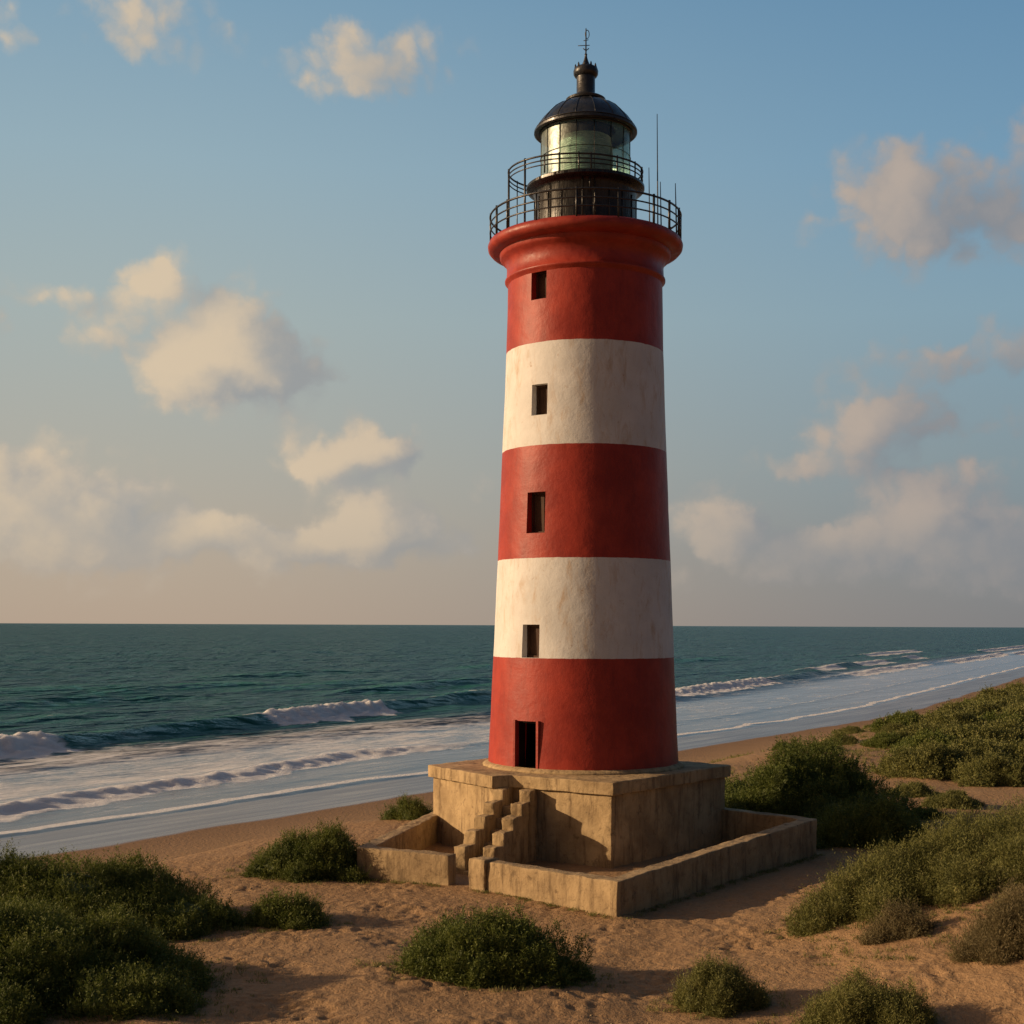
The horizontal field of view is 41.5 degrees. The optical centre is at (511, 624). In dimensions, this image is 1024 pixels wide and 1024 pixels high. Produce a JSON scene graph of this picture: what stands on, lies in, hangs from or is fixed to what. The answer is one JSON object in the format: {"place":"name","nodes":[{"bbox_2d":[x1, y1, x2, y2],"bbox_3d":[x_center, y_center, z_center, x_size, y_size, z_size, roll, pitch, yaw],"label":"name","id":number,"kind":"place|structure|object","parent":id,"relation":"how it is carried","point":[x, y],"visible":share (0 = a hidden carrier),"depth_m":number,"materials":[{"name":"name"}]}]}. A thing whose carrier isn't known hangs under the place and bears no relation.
{"place":"outdoors","nodes":[
{"label":"outdoors","id":0,"kind":"place"},
{"bbox_2d":[0,623,1023,837],"bbox_3d":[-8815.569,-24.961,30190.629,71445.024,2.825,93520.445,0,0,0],"label":"sea","id":1,"kind":"structure","parent":0,"point":[102,723],"depth_m":240.06,"materials":[{"name":"teal liquid"}]},
{"bbox_2d":[0,668,1023,1023],"bbox_3d":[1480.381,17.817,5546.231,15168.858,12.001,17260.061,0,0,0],"label":"ground","id":2,"kind":"structure","parent":0,"point":[314,984],"depth_m":37.06,"materials":[{"name":"brown sand"}]},
{"bbox_2d":[0,888,222,1023],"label":"shrub","id":3,"kind":"object","parent":2,"relation":"on","point":[105,966],"visible":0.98,"depth_m":30.04,"materials":[{"name":"green plant"}]},
{"bbox_2d":[0,834,248,942],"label":"shrub","id":4,"kind":"object","parent":2,"relation":"on","point":[162,899],"visible":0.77,"depth_m":38.14,"materials":[{"name":"green plant"}]},
{"bbox_2d":[236,882,339,930],"bbox_3d":[-6.389,8.171,38.585,3.040,1.617,2.362,0,0,0],"label":"shrub","id":5,"kind":"object","parent":2,"relation":"on","point":[285,913],"visible":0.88,"depth_m":38.29,"materials":[{"name":"green plant"}]},
{"bbox_2d":[239,814,371,882],"bbox_3d":[-6.781,7.824,46.538,5.109,2.715,3.977,0,0,0],"label":"shrub","id":6,"kind":"object","parent":2,"relation":"on","point":[331,854],"visible":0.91,"depth_m":45.68,"materials":[{"name":"green plant"}]},
{"bbox_2d":[376,789,432,820],"bbox_3d":[-4.552,8.230,60.591,2.640,1.777,2.748,0,0,36],"label":"shrub","id":7,"kind":"object","parent":2,"relation":"on","point":[406,809],"visible":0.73,"depth_m":60.15,"materials":[{"name":"green plant"}]},
{"bbox_2d":[384,897,602,989],"bbox_3d":[-0.428,7.954,33.360,5.364,2.398,3.806,0,0,0],"label":"shrub","id":8,"kind":"object","parent":2,"relation":"on","point":[501,950],"visible":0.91,"depth_m":32.46,"materials":[{"name":"green plant"}]},
{"bbox_2d":[34,725,1022,1023],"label":"ground cover","id":9,"kind":"object","parent":2,"relation":"on","point":[714,889],"visible":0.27,"depth_m":35.61,"materials":[{"name":"green plant"}]},
{"bbox_2d":[55,888,1023,1023],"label":"pebbles","id":10,"kind":"object","parent":2,"relation":"on","point":[239,988],"visible":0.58,"depth_m":34.19,"materials":[{"name":"stone"}]},
{"bbox_2d":[428,29,730,874],"bbox_3d":[1.518,-7.332,52.105,9.056,33.122,12.720,0,0,39],"label":"lighthouse","id":11,"kind":"object","parent":2,"relation":"on","point":[580,765],"visible":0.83,"depth_m":51.05,"materials":[{"name":"paint"}]},
{"bbox_2d":[513,720,539,768],"bbox_3d":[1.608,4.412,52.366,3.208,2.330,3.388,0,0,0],"label":"doorway","id":12,"kind":"structure","parent":11,"relation":"in","point":[533,728],"depth_m":51.67,"materials":[{"name":"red paint"}]},
{"bbox_2d":[527,625,539,657],"bbox_3d":[0.910,0.614,51.438,0.810,1.258,0.130,0,0,37],"label":"window","id":13,"kind":"structure","parent":11,"relation":"in","point":[532,630],"depth_m":51.54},
{"bbox_2d":[532,492,545,532],"bbox_3d":[1.106,-4.275,51.559,0.850,1.558,0.130,0,0,36],"label":"window","id":14,"kind":"structure","parent":11,"relation":"in","point":[538,499],"depth_m":51.65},
{"bbox_2d":[536,271,546,298],"bbox_3d":[1.234,-13.010,51.842,0.730,1.128,0.130,0,0,38],"label":"window","id":15,"kind":"structure","parent":11,"relation":"in","point":[541,277],"depth_m":51.96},
{"bbox_2d":[536,385,547,414],"bbox_3d":[1.243,-8.585,51.674,0.730,1.178,0.130,0,0,35],"label":"window","id":16,"kind":"structure","parent":11,"relation":"in","point":[541,391],"depth_m":51.77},
{"bbox_2d":[357,808,816,916],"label":"perimeter wall","id":17,"kind":"structure","parent":2,"relation":"on","point":[754,841],"depth_m":44.50,"materials":[{"name":"concrete"}]},
{"bbox_2d":[663,940,775,1018],"bbox_3d":[4.784,8.288,30.950,2.686,2.023,2.150,0,0,0],"label":"dry shrub","id":18,"kind":"object","parent":2,"relation":"on","point":[711,989],"visible":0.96,"depth_m":30.74,"materials":[{"name":"green plant"}]},
{"bbox_2d":[771,741,795,749],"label":"shrub","id":19,"kind":"object","parent":2,"relation":"on","point":[779,746],"visible":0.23,"depth_m":96.49,"materials":[{"name":"green plant"}]},
{"bbox_2d":[806,741,844,751],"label":"shrub","id":20,"kind":"object","parent":2,"relation":"on","point":[827,746],"visible":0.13,"depth_m":94.33,"materials":[{"name":"green plant"}]},
{"bbox_2d":[725,729,930,823],"bbox_3d":[13.547,7.076,60.533,10.877,4.939,8.228,0,0,0],"label":"shrub","id":21,"kind":"object","parent":2,"relation":"on","point":[794,781],"visible":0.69,"depth_m":58.97,"materials":[{"name":"green plant"}]},
{"bbox_2d":[823,730,861,745],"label":"shrub","id":22,"kind":"object","parent":2,"relation":"on","point":[849,739],"visible":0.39,"depth_m":99.88,"materials":[{"name":"green plant"}]},
{"bbox_2d":[832,725,864,733],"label":"shrub","id":23,"kind":"object","parent":2,"relation":"on","point":[849,729],"visible":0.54,"depth_m":110.91,"materials":[{"name":"green plant"}]},
{"bbox_2d":[780,955,942,1023],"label":"dry shrub","id":24,"kind":"object","parent":2,"relation":"on","point":[856,999],"visible":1,"depth_m":28.56,"materials":[{"name":"green plant"}]},
{"bbox_2d":[804,786,931,850],"bbox_3d":[13.852,7.801,53.482,5.765,2.909,4.138,0,0,0],"label":"shrub","id":25,"kind":"object","parent":2,"relation":"on","point":[878,819],"visible":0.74,"depth_m":52.55,"materials":[{"name":"green plant"}]},
{"bbox_2d":[858,731,902,748],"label":"shrub","id":26,"kind":"object","parent":2,"relation":"on","point":[877,740],"visible":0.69,"depth_m":96.62,"materials":[{"name":"green plant"}]},
{"bbox_2d":[875,721,905,734],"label":"shrub","id":27,"kind":"object","parent":2,"relation":"on","point":[890,727],"visible":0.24,"depth_m":104.94,"materials":[{"name":"green plant"}]},
{"bbox_2d":[869,710,922,731],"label":"shrub","id":28,"kind":"object","parent":2,"relation":"on","point":[878,723],"visible":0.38,"depth_m":110.09,"materials":[{"name":"green plant"}]},
{"bbox_2d":[850,889,943,945],"bbox_3d":[9.873,7.674,34.616,2.441,1.727,1.729,0,0,0],"label":"dry shrub","id":29,"kind":"object","parent":2,"relation":"on","point":[900,923],"visible":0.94,"depth_m":34.41,"materials":[{"name":"green plant"}]},
{"bbox_2d":[778,789,1023,938],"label":"shrub","id":30,"kind":"object","parent":2,"relation":"on","point":[961,865],"visible":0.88,"depth_m":37.04,"materials":[{"name":"green plant"}]},
{"bbox_2d":[892,708,920,716],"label":"shrub","id":31,"kind":"object","parent":2,"relation":"on","point":[911,712],"visible":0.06,"depth_m":130.76,"materials":[{"name":"green plant"}]},
{"bbox_2d":[879,718,947,746],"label":"shrub","id":32,"kind":"object","parent":2,"relation":"on","point":[905,731],"visible":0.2,"depth_m":98.09,"materials":[{"name":"green plant"}]},
{"bbox_2d":[887,779,940,797],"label":"shrub","id":33,"kind":"object","parent":2,"relation":"on","point":[918,790],"visible":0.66,"depth_m":68.09,"materials":[{"name":"green plant"}]},
{"bbox_2d":[863,735,971,780],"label":"shrub","id":34,"kind":"object","parent":2,"relation":"on","point":[934,760],"visible":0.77,"depth_m":76.92,"materials":[{"name":"green plant"}]},
{"bbox_2d":[884,724,968,753],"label":"shrub","id":35,"kind":"object","parent":2,"relation":"on","point":[923,735],"visible":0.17,"depth_m":88.04,"materials":[{"name":"green plant"}]},
{"bbox_2d":[918,805,951,819],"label":"shrub","id":36,"kind":"object","parent":2,"relation":"on","point":[928,811],"visible":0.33,"depth_m":61.35,"materials":[{"name":"green plant"}]},
{"bbox_2d":[915,698,985,725],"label":"shrub","id":37,"kind":"object","parent":2,"relation":"on","point":[954,707],"visible":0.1,"depth_m":109.48,"materials":[{"name":"green plant"}]},
{"bbox_2d":[921,786,986,808],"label":"shrub","id":38,"kind":"object","parent":2,"relation":"on","point":[949,799],"visible":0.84,"depth_m":64.22,"materials":[{"name":"green plant"}]},
{"bbox_2d":[916,705,999,731],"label":"shrub","id":39,"kind":"object","parent":2,"relation":"on","point":[962,716],"visible":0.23,"depth_m":99.04,"materials":[{"name":"green plant"}]},
{"bbox_2d":[923,718,1023,747],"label":"shrub","id":40,"kind":"object","parent":2,"relation":"on","point":[981,731],"visible":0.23,"depth_m":89.12,"materials":[{"name":"green plant"}]},
{"bbox_2d":[955,695,997,705],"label":"shrub","id":41,"kind":"object","parent":2,"relation":"on","point":[968,700],"depth_m":121.64,"materials":[{"name":"green plant"}]},
{"bbox_2d":[937,869,1023,965],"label":"dry shrub","id":42,"kind":"object","parent":2,"relation":"on","point":[997,937],"visible":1,"depth_m":31.61,"materials":[{"name":"green plant"}]},
{"bbox_2d":[944,731,1023,765],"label":"shrub","id":43,"kind":"object","parent":2,"relation":"on","point":[976,747],"visible":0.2,"depth_m":78.72,"materials":[{"name":"green plant"}]},
{"bbox_2d":[960,696,1011,714],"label":"shrub","id":44,"kind":"object","parent":2,"relation":"on","point":[989,707],"visible":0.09,"depth_m":111.21,"materials":[{"name":"green plant"}]},
{"bbox_2d":[949,750,1023,786],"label":"shrub","id":45,"kind":"object","parent":2,"relation":"on","point":[993,770],"visible":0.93,"depth_m":73.71,"materials":[{"name":"green plant"}]},
{"bbox_2d":[959,684,1017,703],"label":"shrub","id":46,"kind":"object","parent":2,"relation":"on","point":[997,691],"visible":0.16,"depth_m":134.68,"materials":[{"name":"green plant"}]},
{"bbox_2d":[963,738,1023,758],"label":"shrub","id":47,"kind":"object","parent":2,"relation":"on","point":[1004,746],"visible":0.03,"depth_m":80.14,"materials":[{"name":"green plant"}]},
{"bbox_2d":[974,706,1023,726],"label":"shrub","id":48,"kind":"object","parent":2,"relation":"on","point":[991,717],"visible":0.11,"depth_m":100.39,"materials":[{"name":"green plant"}]},
{"bbox_2d":[976,691,1023,707],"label":"shrub","id":49,"kind":"object","parent":2,"relation":"on","point":[1005,699],"visible":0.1,"depth_m":124.30,"materials":[{"name":"green plant"}]},
{"bbox_2d":[988,711,1023,743],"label":"shrub","id":50,"kind":"object","parent":2,"relation":"on","point":[1011,722],"visible":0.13,"depth_m":91.08,"materials":[{"name":"green plant"}]},
{"bbox_2d":[993,698,1023,719],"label":"shrub","id":51,"kind":"object","parent":2,"relation":"on","point":[1018,708],"visible":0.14,"depth_m":103.20,"materials":[{"name":"green plant"}]},
{"bbox_2d":[997,738,1023,767],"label":"shrub","id":52,"kind":"object","parent":2,"relation":"on","point":[1016,752],"visible":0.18,"depth_m":79.16,"materials":[{"name":"green plant"}]},
{"bbox_2d":[1001,679,1023,691],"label":"shrub","id":53,"kind":"object","parent":2,"relation":"on","point":[1012,685],"visible":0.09,"depth_m":156.06,"materials":[{"name":"green plant"}]},
{"bbox_2d":[0,0,1023,626],"label":"sky","id":54,"kind":"structure","parent":0,"point":[254,298],"materials":[{"name":"blue"}]}
]}

